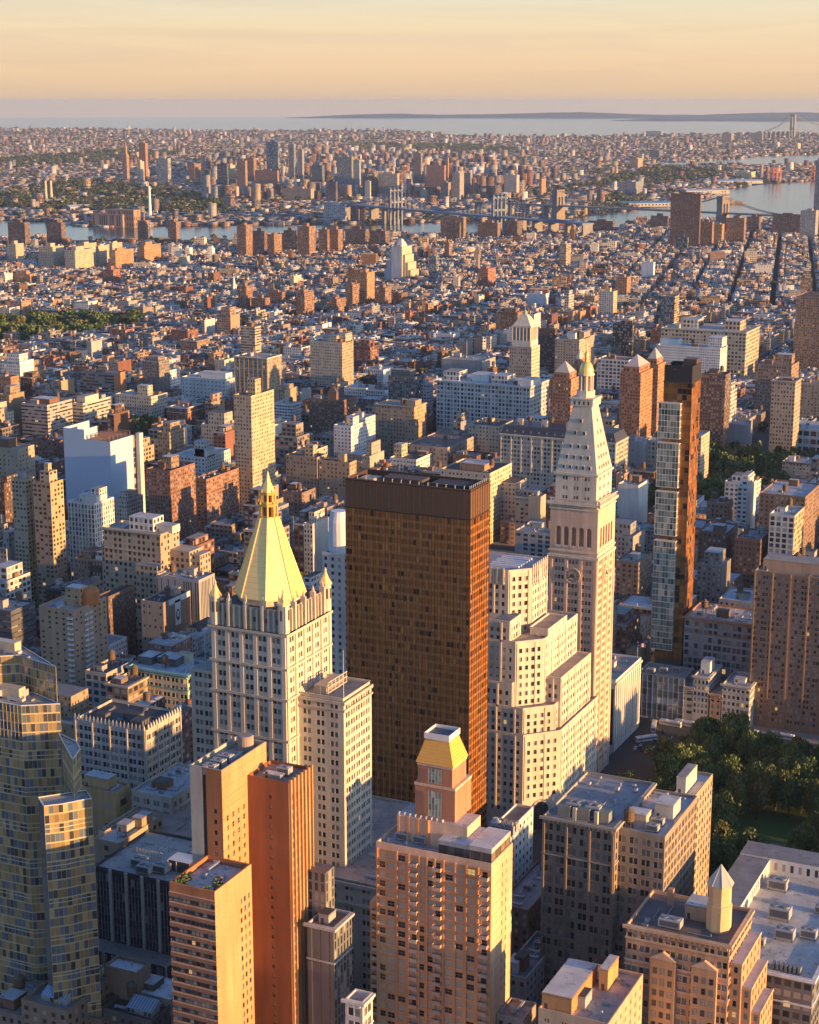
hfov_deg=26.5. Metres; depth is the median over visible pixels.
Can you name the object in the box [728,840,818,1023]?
flat roof block
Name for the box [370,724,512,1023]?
crowned apartment tower
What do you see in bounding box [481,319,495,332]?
row building
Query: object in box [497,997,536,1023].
slat roof building
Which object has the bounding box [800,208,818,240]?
shaded tower
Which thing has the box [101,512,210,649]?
stepped tan office
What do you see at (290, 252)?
apartment building
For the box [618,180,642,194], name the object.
grey cube block
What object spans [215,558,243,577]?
row building
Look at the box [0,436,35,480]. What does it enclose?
tan school block
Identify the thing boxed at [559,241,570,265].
striped tower
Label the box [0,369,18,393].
orange lit flats
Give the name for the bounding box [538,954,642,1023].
tan slab top
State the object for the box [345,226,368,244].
housing tower
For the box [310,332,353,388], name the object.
cream grid flats
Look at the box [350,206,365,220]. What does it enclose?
brick warehouse
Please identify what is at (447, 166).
thin orange tower
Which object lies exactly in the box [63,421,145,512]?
netted tower block
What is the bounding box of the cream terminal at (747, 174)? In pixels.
[736,170,755,178]
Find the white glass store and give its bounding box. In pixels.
[798,420,818,452]
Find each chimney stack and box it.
[44,181,47,197]
[50,181,52,197]
[148,186,151,215]
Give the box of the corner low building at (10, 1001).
[0,973,43,1023]
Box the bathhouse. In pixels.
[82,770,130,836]
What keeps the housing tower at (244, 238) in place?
on the ground at (623, 756)
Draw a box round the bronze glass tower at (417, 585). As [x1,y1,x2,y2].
[345,469,489,827]
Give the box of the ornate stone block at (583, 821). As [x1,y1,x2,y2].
[539,771,656,988]
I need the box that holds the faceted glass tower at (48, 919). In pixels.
[0,637,101,1021]
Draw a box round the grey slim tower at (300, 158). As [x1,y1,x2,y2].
[297,148,303,178]
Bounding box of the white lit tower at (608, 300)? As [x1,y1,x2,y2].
[599,288,617,314]
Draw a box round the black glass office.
[612,320,634,356]
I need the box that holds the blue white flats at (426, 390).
[421,379,432,411]
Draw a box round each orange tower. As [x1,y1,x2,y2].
[139,142,148,179]
[446,156,448,176]
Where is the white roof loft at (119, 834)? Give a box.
[94,810,162,863]
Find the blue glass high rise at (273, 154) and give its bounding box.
[266,140,280,175]
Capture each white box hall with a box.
[527,291,548,304]
[641,259,654,276]
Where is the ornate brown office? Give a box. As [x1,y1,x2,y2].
[754,352,798,420]
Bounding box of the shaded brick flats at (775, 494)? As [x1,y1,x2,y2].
[758,478,818,549]
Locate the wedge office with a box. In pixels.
[769,376,801,453]
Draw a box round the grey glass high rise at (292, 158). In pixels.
[288,143,295,176]
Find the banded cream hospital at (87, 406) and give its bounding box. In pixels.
[73,392,112,423]
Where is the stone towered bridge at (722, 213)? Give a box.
[473,189,778,223]
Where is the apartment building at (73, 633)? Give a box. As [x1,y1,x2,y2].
[39,583,107,687]
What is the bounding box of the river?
[0,181,814,239]
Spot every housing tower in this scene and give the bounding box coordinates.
[7,240,23,261]
[39,243,64,267]
[64,246,95,268]
[76,241,95,247]
[95,244,109,266]
[109,241,121,250]
[109,247,133,267]
[137,241,160,261]
[237,223,252,255]
[238,282,252,308]
[251,294,269,309]
[253,228,266,250]
[267,290,284,303]
[268,232,283,255]
[284,227,296,249]
[296,289,313,314]
[297,223,315,255]
[318,227,329,250]
[327,296,345,311]
[329,226,342,250]
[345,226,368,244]
[345,282,359,304]
[358,268,374,303]
[370,229,389,244]
[375,284,391,304]
[441,215,466,237]
[446,220,460,238]
[478,220,500,237]
[505,218,522,235]
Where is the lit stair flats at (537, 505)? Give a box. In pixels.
[528,490,545,521]
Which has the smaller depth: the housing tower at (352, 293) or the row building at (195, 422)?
the row building at (195, 422)
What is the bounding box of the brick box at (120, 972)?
[104,955,173,1023]
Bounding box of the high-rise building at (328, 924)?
[303,862,354,1023]
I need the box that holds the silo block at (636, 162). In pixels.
[630,157,642,167]
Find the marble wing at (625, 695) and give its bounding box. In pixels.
[609,642,645,751]
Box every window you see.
[76,717,180,784]
[96,872,171,953]
[173,795,275,1023]
[348,1007,352,1014]
[355,1009,359,1016]
[387,853,393,859]
[387,862,393,868]
[387,872,393,878]
[387,881,393,887]
[387,891,394,897]
[387,900,394,906]
[388,910,394,916]
[388,919,394,925]
[388,929,394,934]
[388,938,394,944]
[388,947,394,953]
[388,957,394,962]
[388,966,394,972]
[388,975,394,981]
[388,984,394,990]
[388,993,394,999]
[388,1003,394,1008]
[388,1012,394,1018]
[398,855,404,861]
[398,864,404,870]
[398,874,404,880]
[398,884,404,889]
[398,893,404,899]
[398,903,404,908]
[398,912,404,918]
[398,921,404,927]
[398,931,404,937]
[398,940,404,946]
[398,949,404,955]
[398,959,404,965]
[398,968,404,974]
[398,977,404,983]
[398,987,404,992]
[398,996,404,1002]
[398,1005,404,1011]
[398,1014,404,1020]
[428,768,440,784]
[428,791,440,817]
[445,864,452,870]
[445,874,452,880]
[445,884,452,890]
[445,893,452,899]
[445,903,452,909]
[445,912,452,918]
[445,922,451,928]
[445,932,451,938]
[445,941,451,947]
[445,951,451,956]
[445,960,451,966]
[445,969,451,975]
[445,979,451,985]
[445,988,451,994]
[445,998,451,1004]
[445,1007,451,1013]
[445,1016,451,1022]
[455,962,462,968]
[455,972,462,978]
[455,981,461,987]
[455,991,461,996]
[455,1000,461,1006]
[455,1009,461,1015]
[455,1019,461,1023]
[456,866,462,872]
[456,876,462,882]
[456,886,462,892]
[456,896,462,902]
[456,905,462,911]
[456,915,462,921]
[456,924,462,930]
[456,934,462,940]
[456,944,462,949]
[456,953,462,959]
[466,1003,473,1009]
[466,1012,473,1018]
[467,888,474,894]
[467,898,474,904]
[467,908,474,914]
[467,917,474,923]
[467,927,473,933]
[467,936,473,942]
[467,946,473,952]
[467,955,473,961]
[467,965,473,971]
[467,974,473,980]
[467,984,473,990]
[467,993,473,999]
[468,869,474,875]
[468,879,474,885]
[482,872,487,877]
[542,824,623,988]
[563,476,609,747]
[615,809,695,968]
[641,923,749,1023]
[651,989,756,1023]
[652,978,656,984]
[667,981,671,987]
[684,649,700,669]
[693,987,697,993]
[694,785,710,893]
[751,586,818,726]
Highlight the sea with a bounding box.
[0,117,818,135]
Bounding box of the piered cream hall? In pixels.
[115,384,167,419]
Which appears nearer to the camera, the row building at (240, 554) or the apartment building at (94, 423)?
the row building at (240, 554)
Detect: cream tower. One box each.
[228,164,234,178]
[378,172,398,196]
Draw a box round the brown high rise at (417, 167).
[413,152,421,182]
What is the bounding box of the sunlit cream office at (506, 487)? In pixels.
[441,458,525,544]
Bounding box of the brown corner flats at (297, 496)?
[281,482,315,516]
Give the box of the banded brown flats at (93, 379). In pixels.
[80,364,125,392]
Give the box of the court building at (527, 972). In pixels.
[510,931,544,1008]
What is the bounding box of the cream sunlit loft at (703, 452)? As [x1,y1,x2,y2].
[697,425,709,479]
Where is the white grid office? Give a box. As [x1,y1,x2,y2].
[768,497,804,554]
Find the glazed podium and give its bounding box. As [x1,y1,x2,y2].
[639,662,694,719]
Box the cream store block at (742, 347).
[661,317,760,376]
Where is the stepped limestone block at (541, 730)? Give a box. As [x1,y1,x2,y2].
[486,551,597,829]
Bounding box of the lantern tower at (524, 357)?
[509,303,539,377]
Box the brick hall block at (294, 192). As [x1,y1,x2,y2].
[282,186,313,199]
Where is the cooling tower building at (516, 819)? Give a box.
[490,803,532,886]
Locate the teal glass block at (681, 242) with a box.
[675,234,688,251]
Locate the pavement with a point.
(811, 738)
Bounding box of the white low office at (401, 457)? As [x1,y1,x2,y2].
[390,442,431,470]
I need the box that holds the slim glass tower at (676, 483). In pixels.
[650,357,700,666]
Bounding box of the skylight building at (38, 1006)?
[21,976,109,1023]
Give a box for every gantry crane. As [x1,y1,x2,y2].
[768,167,773,181]
[772,167,777,179]
[777,167,781,181]
[810,166,815,180]
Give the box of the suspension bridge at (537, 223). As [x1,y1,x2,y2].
[322,187,593,235]
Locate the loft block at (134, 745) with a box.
[74,699,182,808]
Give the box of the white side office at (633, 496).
[617,473,647,521]
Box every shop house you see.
[679,673,695,720]
[691,656,722,721]
[708,680,724,723]
[720,670,756,726]
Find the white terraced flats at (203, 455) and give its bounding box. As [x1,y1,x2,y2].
[176,439,230,476]
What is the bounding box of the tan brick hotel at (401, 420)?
[374,397,426,456]
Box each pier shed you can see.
[63,204,91,209]
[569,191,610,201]
[613,201,670,206]
[680,188,729,193]
[701,179,762,183]
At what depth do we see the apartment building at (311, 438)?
1569.80 m
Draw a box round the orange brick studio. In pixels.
[706,491,732,520]
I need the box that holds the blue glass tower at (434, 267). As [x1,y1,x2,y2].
[429,254,438,281]
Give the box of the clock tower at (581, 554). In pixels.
[547,347,618,772]
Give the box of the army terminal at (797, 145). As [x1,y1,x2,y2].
[794,143,800,148]
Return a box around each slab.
[187,163,200,178]
[255,169,278,182]
[363,176,378,196]
[426,163,445,185]
[441,181,450,198]
[453,171,463,200]
[464,171,471,198]
[539,328,556,367]
[615,274,630,294]
[646,131,662,135]
[722,133,733,141]
[749,552,818,734]
[750,132,763,140]
[793,291,818,368]
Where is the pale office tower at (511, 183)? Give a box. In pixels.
[504,174,518,192]
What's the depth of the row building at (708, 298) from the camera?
2753.53 m
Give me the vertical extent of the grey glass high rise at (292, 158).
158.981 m
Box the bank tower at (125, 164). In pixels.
[122,143,129,179]
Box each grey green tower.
[337,156,352,184]
[353,159,360,186]
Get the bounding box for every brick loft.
[103,664,148,702]
[697,515,737,571]
[734,526,768,588]
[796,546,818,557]
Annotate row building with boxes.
[0,305,19,314]
[0,338,17,343]
[0,340,14,353]
[2,272,12,282]
[2,328,20,339]
[10,298,30,315]
[13,282,27,290]
[17,341,42,349]
[20,434,41,442]
[22,345,45,352]
[26,304,40,313]
[28,352,47,359]
[36,282,55,288]
[39,385,68,396]
[41,328,60,338]
[42,305,66,312]
[44,351,64,367]
[48,338,62,346]
[49,297,61,304]
[50,334,72,339]
[51,349,75,360]
[55,393,79,397]
[56,273,74,280]
[57,363,76,367]
[60,338,78,346]
[64,296,79,304]
[65,352,80,362]
[71,359,100,371]
[74,297,97,309]
[75,345,86,357]
[75,355,94,363]
[84,329,99,333]
[92,302,105,309]
[101,302,116,313]
[102,340,111,354]
[102,345,117,354]
[104,337,121,344]
[106,333,128,339]
[107,284,125,291]
[107,351,123,355]
[110,323,133,334]
[111,295,131,300]
[111,309,124,316]
[114,353,132,360]
[115,296,136,307]
[119,286,137,293]
[122,341,135,348]
[126,377,140,389]
[131,320,153,325]
[131,359,141,366]
[132,369,142,381]
[133,261,152,267]
[133,349,148,359]
[134,284,147,291]
[137,329,159,337]
[139,305,152,314]
[139,337,148,346]
[147,336,163,344]
[149,351,168,355]
[151,332,170,340]
[156,276,174,281]
[162,351,179,356]
[163,303,179,310]
[164,314,184,320]
[165,340,179,348]
[167,392,193,405]
[176,296,191,308]
[177,282,192,293]
[179,361,199,367]
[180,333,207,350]
[180,351,197,361]
[180,365,200,380]
[183,419,191,444]
[184,317,202,322]
[186,416,207,441]
[189,301,203,307]
[191,359,214,370]
[192,309,209,315]
[193,354,208,363]
[197,265,214,271]
[197,344,213,352]
[202,314,214,333]
[208,345,222,364]
[210,336,230,343]
[211,283,227,289]
[214,354,233,370]
[214,538,233,550]
[214,550,228,567]
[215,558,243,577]
[215,576,228,593]
[217,366,233,370]
[218,265,238,273]
[218,537,243,562]
[232,520,243,544]
[237,547,243,563]
[240,313,252,325]
[248,307,265,315]
[258,311,269,318]
[259,314,282,323]
[267,280,279,290]
[268,346,279,353]
[270,309,281,317]
[271,336,297,354]
[274,321,289,330]
[275,463,285,472]
[275,470,282,496]
[282,355,306,361]
[283,318,303,325]
[283,343,309,355]
[283,368,310,378]
[287,375,310,387]
[289,360,304,368]
[293,336,309,345]
[294,384,310,405]
[299,361,309,368]
[301,404,309,431]
[305,381,329,396]
[307,278,316,286]
[307,335,322,340]
[314,297,319,307]
[314,427,333,442]
[315,318,330,330]
[316,332,333,337]
[316,495,340,502]
[318,313,335,317]
[319,296,330,307]
[323,323,345,333]
[328,447,333,457]
[332,313,348,322]
[348,305,365,317]
[352,323,362,334]
[352,337,362,345]
[358,364,371,372]
[360,371,376,384]
[364,362,392,383]
[365,322,377,330]
[375,319,387,328]
[377,332,398,338]
[378,360,392,365]
[379,345,391,354]
[387,313,401,326]
[387,362,406,367]
[388,335,408,346]
[390,283,405,291]
[391,290,407,304]
[392,354,412,366]
[395,334,418,338]
[400,342,424,348]
[403,344,420,356]
[405,300,415,307]
[408,355,423,371]
[410,314,429,323]
[413,320,433,331]
[414,303,424,315]
[415,297,431,305]
[417,356,433,369]
[418,298,433,314]
[421,344,433,357]
[426,408,436,435]
[430,317,449,323]
[430,336,453,343]
[434,303,443,313]
[436,330,459,337]
[437,345,447,365]
[439,258,455,262]
[439,343,456,348]
[441,301,454,309]
[442,313,465,318]
[447,320,458,327]
[448,344,459,355]
[453,298,466,307]
[453,316,468,324]
[457,337,472,354]
[462,295,474,304]
[466,326,480,333]
[469,293,483,302]
[469,309,479,325]
[469,331,481,353]
[479,352,492,355]
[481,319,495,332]
[485,290,493,301]
[486,330,496,349]
[486,452,499,460]
[487,306,502,313]
[490,295,503,302]
[494,343,511,351]
[495,358,507,365]
[497,332,506,344]
[498,256,508,263]
[504,244,517,252]
[504,326,511,341]
[508,292,526,303]
[527,276,536,284]
[527,305,541,311]
[530,284,548,292]
[539,367,554,373]
[540,308,557,327]
[540,318,546,327]
[548,304,563,311]
[549,292,560,302]
[549,321,558,330]
[557,307,577,321]
[558,314,567,325]
[571,254,584,261]
[572,308,585,319]
[584,291,598,302]
[584,303,595,316]
[591,266,610,273]
[594,351,606,358]
[595,388,606,394]
[597,345,614,353]
[600,405,616,412]
[600,407,616,417]
[601,277,615,284]
[601,334,611,346]
[601,385,619,398]
[601,394,606,400]
[601,394,619,406]
[611,342,620,355]
[617,292,629,307]
[617,315,634,320]
[621,251,638,257]
[627,308,647,319]
[628,296,640,302]
[632,461,655,496]
[633,287,646,298]
[635,322,658,334]
[635,332,649,349]
[635,341,639,353]
[637,306,655,313]
[643,347,651,359]
[645,634,654,662]
[650,325,662,342]
[664,291,678,294]
[678,277,692,287]
[693,311,706,320]
[701,291,719,303]
[702,307,714,322]
[707,303,722,309]
[718,303,728,316]
[720,302,732,314]
[733,314,745,318]
[735,384,745,398]
[736,308,756,316]
[736,399,746,407]
[737,275,750,284]
[738,412,755,431]
[740,382,754,388]
[742,394,754,403]
[742,403,753,408]
[744,299,765,305]
[745,388,754,395]
[745,405,767,423]
[753,309,771,317]
[759,337,765,353]
[762,316,778,323]
[763,354,775,358]
[766,331,778,345]
[766,334,774,349]
[775,319,787,326]
[778,331,786,341]
[788,289,800,294]
[794,474,806,481]
[798,372,811,379]
[805,416,815,420]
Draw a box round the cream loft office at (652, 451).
[644,431,661,465]
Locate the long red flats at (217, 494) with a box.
[195,462,239,531]
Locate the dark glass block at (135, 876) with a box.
[95,829,192,978]
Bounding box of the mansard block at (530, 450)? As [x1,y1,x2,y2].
[499,415,628,490]
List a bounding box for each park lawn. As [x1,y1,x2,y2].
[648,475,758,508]
[652,748,818,868]
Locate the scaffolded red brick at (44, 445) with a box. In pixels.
[32,432,62,458]
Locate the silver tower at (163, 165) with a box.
[156,157,170,184]
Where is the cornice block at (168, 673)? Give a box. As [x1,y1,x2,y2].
[125,650,206,708]
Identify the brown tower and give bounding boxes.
[146,454,196,541]
[444,239,451,258]
[669,192,701,246]
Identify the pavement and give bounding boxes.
[35,302,818,832]
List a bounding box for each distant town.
[0,125,818,227]
[0,216,818,1023]
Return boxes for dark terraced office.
[388,367,424,399]
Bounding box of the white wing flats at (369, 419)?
[348,408,374,441]
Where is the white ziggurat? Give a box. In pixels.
[384,238,418,279]
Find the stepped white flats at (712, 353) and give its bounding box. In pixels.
[657,335,726,372]
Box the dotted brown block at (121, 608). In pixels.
[100,584,137,657]
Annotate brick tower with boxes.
[169,732,313,1023]
[237,159,247,185]
[246,157,256,180]
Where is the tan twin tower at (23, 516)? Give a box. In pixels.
[11,471,38,602]
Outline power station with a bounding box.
[92,209,140,227]
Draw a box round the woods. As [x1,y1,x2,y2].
[0,126,818,225]
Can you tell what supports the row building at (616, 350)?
on the ground at (623, 756)
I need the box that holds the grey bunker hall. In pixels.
[441,352,494,375]
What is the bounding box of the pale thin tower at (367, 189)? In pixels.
[365,180,370,199]
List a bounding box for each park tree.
[0,325,6,337]
[3,317,14,321]
[6,324,19,331]
[7,321,26,330]
[13,313,31,322]
[13,316,25,322]
[19,330,30,340]
[25,324,41,335]
[26,309,37,315]
[32,313,49,321]
[35,319,52,325]
[37,324,52,330]
[41,311,55,318]
[49,319,61,325]
[56,316,66,320]
[56,324,69,331]
[58,319,69,325]
[59,308,75,316]
[66,315,81,319]
[66,319,82,324]
[69,322,85,329]
[74,311,86,319]
[79,309,91,313]
[80,324,93,331]
[85,311,100,316]
[86,316,99,322]
[91,321,105,330]
[95,313,108,321]
[100,311,113,318]
[104,317,117,323]
[116,314,127,321]
[122,309,139,315]
[124,315,140,323]
[128,312,144,317]
[134,419,139,426]
[138,418,146,426]
[139,425,148,433]
[140,413,148,421]
[143,420,155,428]
[148,415,157,422]
[615,769,639,779]
[644,776,674,790]
[646,736,673,760]
[648,483,659,500]
[654,752,683,787]
[657,763,681,788]
[666,742,694,771]
[667,784,675,791]
[677,731,700,745]
[680,738,697,747]
[685,743,712,765]
[690,716,710,735]
[691,758,712,770]
[693,716,721,741]
[697,472,702,480]
[697,479,705,494]
[697,732,723,759]
[697,767,715,793]
[700,739,719,767]
[702,488,718,500]
[704,764,722,792]
[706,481,718,488]
[708,460,722,473]
[708,471,723,481]
[708,475,724,481]
[708,862,715,876]
[709,441,716,446]
[709,446,717,459]
[709,448,714,461]
[709,831,735,869]
[709,844,717,868]
[710,488,724,496]
[710,819,733,839]
[711,794,735,822]
[711,812,739,832]
[714,444,722,452]
[714,450,729,461]
[714,477,726,485]
[715,754,740,787]
[716,843,739,865]
[718,720,740,756]
[718,754,745,776]
[718,776,747,815]
[719,454,733,471]
[719,480,725,489]
[720,790,742,817]
[721,710,749,734]
[722,826,739,851]
[723,447,738,456]
[724,459,738,468]
[724,461,741,473]
[725,468,737,478]
[725,771,752,793]
[726,857,737,872]
[729,441,740,448]
[733,464,746,471]
[734,729,758,764]
[737,444,744,452]
[737,452,752,461]
[738,461,750,470]
[739,726,765,749]
[739,826,766,851]
[740,454,755,464]
[740,762,769,784]
[741,446,752,453]
[745,756,775,770]
[745,778,769,819]
[746,772,774,811]
[748,440,761,449]
[750,463,764,475]
[751,446,763,459]
[757,454,770,463]
[757,744,782,767]
[759,473,769,482]
[760,729,785,749]
[761,459,780,472]
[761,764,790,809]
[763,450,775,458]
[764,467,778,482]
[773,445,786,453]
[773,468,787,480]
[774,452,786,461]
[775,450,786,455]
[775,755,805,779]
[777,475,790,479]
[777,775,806,817]
[778,739,799,761]
[779,844,798,848]
[780,454,790,461]
[787,449,797,455]
[787,821,818,851]
[788,755,814,769]
[788,755,817,781]
[789,446,802,453]
[791,736,815,761]
[796,450,811,456]
[799,778,811,812]
[802,779,818,817]
[805,810,818,839]
[808,447,818,456]
[808,747,818,773]
[808,842,818,852]
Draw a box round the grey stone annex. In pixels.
[131,762,190,813]
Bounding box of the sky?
[0,0,818,117]
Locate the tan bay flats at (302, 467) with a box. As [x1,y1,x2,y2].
[286,444,326,497]
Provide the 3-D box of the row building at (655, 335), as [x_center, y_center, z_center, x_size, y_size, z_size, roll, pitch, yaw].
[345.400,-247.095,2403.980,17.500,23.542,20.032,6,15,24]
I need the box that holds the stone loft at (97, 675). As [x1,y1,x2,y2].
[85,649,133,706]
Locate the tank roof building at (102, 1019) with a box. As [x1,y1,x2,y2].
[89,992,114,1023]
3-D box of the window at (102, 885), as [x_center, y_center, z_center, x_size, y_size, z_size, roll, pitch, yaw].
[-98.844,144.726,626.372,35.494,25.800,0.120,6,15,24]
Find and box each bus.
[635,733,657,742]
[651,720,656,731]
[659,718,681,727]
[674,718,694,726]
[772,731,794,740]
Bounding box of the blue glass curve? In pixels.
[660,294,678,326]
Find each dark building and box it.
[0,590,36,647]
[511,860,541,955]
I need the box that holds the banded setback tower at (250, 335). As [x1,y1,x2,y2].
[240,320,260,353]
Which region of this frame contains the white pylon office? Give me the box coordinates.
[322,509,346,675]
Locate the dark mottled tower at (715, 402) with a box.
[699,365,730,446]
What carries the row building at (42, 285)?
on the ground at (623, 756)
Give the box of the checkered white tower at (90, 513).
[68,485,114,579]
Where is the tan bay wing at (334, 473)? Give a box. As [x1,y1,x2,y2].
[319,453,356,496]
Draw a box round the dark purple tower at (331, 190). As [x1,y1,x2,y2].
[326,180,337,201]
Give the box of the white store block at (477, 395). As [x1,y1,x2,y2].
[435,368,549,431]
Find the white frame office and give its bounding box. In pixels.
[597,352,632,389]
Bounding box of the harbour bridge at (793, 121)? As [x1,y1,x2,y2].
[758,114,818,138]
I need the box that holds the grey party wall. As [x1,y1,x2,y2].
[628,430,651,468]
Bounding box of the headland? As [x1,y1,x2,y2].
[611,117,818,121]
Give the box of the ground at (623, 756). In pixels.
[3,154,818,989]
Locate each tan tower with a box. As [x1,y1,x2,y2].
[234,377,274,515]
[799,375,818,420]
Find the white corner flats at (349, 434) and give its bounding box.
[334,415,365,457]
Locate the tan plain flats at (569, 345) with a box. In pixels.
[554,330,594,371]
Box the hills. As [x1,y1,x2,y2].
[290,112,818,118]
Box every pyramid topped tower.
[550,361,578,423]
[572,349,584,375]
[619,354,652,436]
[647,347,665,434]
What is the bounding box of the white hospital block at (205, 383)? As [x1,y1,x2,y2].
[181,370,234,397]
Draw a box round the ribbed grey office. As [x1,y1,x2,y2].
[156,563,214,624]
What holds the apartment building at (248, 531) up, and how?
on the ground at (623, 756)
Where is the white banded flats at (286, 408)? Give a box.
[274,397,300,421]
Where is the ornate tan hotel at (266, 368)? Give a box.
[233,347,281,402]
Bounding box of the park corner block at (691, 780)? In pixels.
[675,763,712,895]
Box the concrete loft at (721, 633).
[682,599,752,681]
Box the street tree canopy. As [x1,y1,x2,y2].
[29,234,780,579]
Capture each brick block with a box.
[13,270,36,282]
[101,266,119,282]
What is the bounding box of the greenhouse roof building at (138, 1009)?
[102,974,170,1023]
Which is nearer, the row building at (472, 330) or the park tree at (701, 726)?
the park tree at (701, 726)
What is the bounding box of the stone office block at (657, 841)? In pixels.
[615,788,696,969]
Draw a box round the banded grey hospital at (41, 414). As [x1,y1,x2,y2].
[21,392,72,435]
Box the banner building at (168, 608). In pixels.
[141,585,190,652]
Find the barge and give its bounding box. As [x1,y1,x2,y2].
[730,200,744,203]
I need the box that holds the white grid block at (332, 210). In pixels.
[324,202,346,219]
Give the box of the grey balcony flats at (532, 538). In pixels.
[515,521,549,585]
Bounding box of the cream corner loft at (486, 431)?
[469,416,512,454]
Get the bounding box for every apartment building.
[0,352,33,390]
[0,384,24,435]
[0,400,13,422]
[0,408,4,422]
[0,420,19,442]
[0,472,16,522]
[0,514,7,537]
[0,527,11,546]
[0,528,15,562]
[0,560,31,600]
[4,522,13,527]
[7,348,18,352]
[20,371,43,397]
[29,637,40,656]
[31,238,38,245]
[32,378,51,396]
[34,359,43,374]
[35,450,54,479]
[36,614,40,645]
[39,583,107,687]
[45,574,72,601]
[50,457,64,474]
[55,367,72,378]
[55,376,74,392]
[57,472,64,478]
[57,683,94,739]
[58,437,63,458]
[59,477,65,495]
[60,576,102,595]
[62,237,69,244]
[69,393,83,406]
[70,337,86,349]
[75,546,101,579]
[87,335,101,357]
[88,550,102,583]
[89,415,98,430]
[95,389,114,403]
[98,354,117,370]
[98,418,134,434]
[107,402,128,433]
[108,634,127,657]
[114,489,143,521]
[115,353,131,371]
[118,237,135,244]
[135,436,154,475]
[142,355,169,391]
[147,427,162,460]
[148,459,161,467]
[151,416,169,427]
[157,420,184,459]
[159,237,176,243]
[168,242,174,253]
[170,367,179,387]
[171,244,181,256]
[171,324,197,341]
[176,446,194,452]
[178,419,186,444]
[179,254,189,265]
[180,532,214,572]
[185,246,192,254]
[194,237,206,244]
[196,396,222,419]
[201,410,233,443]
[203,291,214,307]
[205,392,224,420]
[207,246,214,258]
[208,269,220,281]
[210,512,243,539]
[213,424,234,459]
[214,237,221,242]
[215,579,223,596]
[217,306,239,334]
[221,580,236,600]
[223,396,233,412]
[228,559,243,583]
[232,233,236,244]
[243,486,262,528]
[243,511,289,556]
[255,259,259,270]
[255,484,282,511]
[258,257,265,264]
[274,416,286,434]
[275,421,308,463]
[278,383,295,400]
[278,502,293,547]
[287,249,293,259]
[290,274,301,285]
[293,507,316,571]
[296,439,327,456]
[302,398,309,408]
[303,571,322,589]
[304,264,311,271]
[304,507,328,574]
[309,435,313,443]
[309,494,343,516]
[322,431,333,446]
[324,275,338,284]
[330,434,333,447]
[332,377,347,394]
[344,266,351,276]
[344,383,369,398]
[347,266,362,281]
[347,450,365,472]
[354,338,378,366]
[359,393,387,410]
[361,252,377,264]
[361,439,383,470]
[363,303,379,312]
[365,398,377,413]
[366,383,387,395]
[370,244,378,254]
[370,459,391,469]
[381,395,387,400]
[382,461,398,471]
[399,465,422,473]
[405,310,416,320]
[418,236,428,246]
[422,460,444,475]
[425,247,430,258]
[428,248,437,263]
[433,398,436,413]
[453,274,459,286]
[453,410,471,429]
[453,444,485,462]
[474,247,480,259]
[476,254,479,271]
[487,361,500,372]
[495,307,504,328]
[497,238,508,243]
[500,307,523,329]
[513,235,523,242]
[515,486,548,529]
[525,414,549,421]
[526,231,535,239]
[527,309,540,332]
[545,482,555,521]
[552,273,566,291]
[559,273,570,281]
[564,290,573,308]
[569,225,574,239]
[579,261,586,275]
[590,242,598,252]
[592,261,608,267]
[593,365,596,388]
[602,417,618,427]
[607,240,616,253]
[614,517,644,558]
[615,514,651,528]
[616,463,632,490]
[616,606,640,654]
[618,593,651,635]
[626,632,650,668]
[636,216,647,223]
[640,614,650,636]
[645,517,658,560]
[648,505,654,522]
[652,226,662,230]
[688,287,695,299]
[694,250,699,258]
[694,518,712,548]
[694,571,742,587]
[696,547,730,603]
[710,251,724,260]
[713,517,749,534]
[724,472,760,520]
[729,381,736,422]
[736,471,756,527]
[744,248,756,261]
[755,261,771,274]
[782,455,812,478]
[800,271,812,290]
[806,261,810,270]
[807,455,818,481]
[808,474,818,482]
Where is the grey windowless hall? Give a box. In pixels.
[728,419,752,445]
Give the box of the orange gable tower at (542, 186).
[539,179,545,193]
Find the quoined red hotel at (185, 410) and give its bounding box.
[165,399,202,419]
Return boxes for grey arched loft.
[407,428,475,465]
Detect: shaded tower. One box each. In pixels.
[7,220,30,244]
[46,220,65,244]
[137,218,148,239]
[168,219,178,238]
[588,219,615,231]
[650,213,668,226]
[700,219,713,246]
[714,223,724,246]
[726,215,745,241]
[746,214,761,234]
[772,213,800,237]
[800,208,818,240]
[813,160,818,231]
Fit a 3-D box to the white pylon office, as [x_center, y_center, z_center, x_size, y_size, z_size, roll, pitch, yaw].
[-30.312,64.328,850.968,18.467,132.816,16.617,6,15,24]
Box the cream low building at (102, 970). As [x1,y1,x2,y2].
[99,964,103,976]
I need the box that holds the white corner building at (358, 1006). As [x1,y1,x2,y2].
[341,988,374,1023]
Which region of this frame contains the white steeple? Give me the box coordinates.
[231,276,236,295]
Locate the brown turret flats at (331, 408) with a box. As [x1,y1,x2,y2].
[309,386,355,432]
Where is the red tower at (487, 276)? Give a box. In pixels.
[478,266,495,286]
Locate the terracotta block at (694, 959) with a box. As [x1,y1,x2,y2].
[622,864,773,1023]
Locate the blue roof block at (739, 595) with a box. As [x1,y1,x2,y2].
[719,583,752,607]
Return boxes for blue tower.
[217,162,228,184]
[650,149,662,157]
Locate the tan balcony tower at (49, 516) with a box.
[33,462,66,604]
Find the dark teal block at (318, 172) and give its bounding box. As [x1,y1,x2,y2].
[312,164,324,181]
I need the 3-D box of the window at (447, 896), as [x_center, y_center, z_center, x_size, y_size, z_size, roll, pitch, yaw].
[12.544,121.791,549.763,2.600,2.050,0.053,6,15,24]
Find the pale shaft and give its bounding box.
[137,160,144,179]
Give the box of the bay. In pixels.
[656,154,818,164]

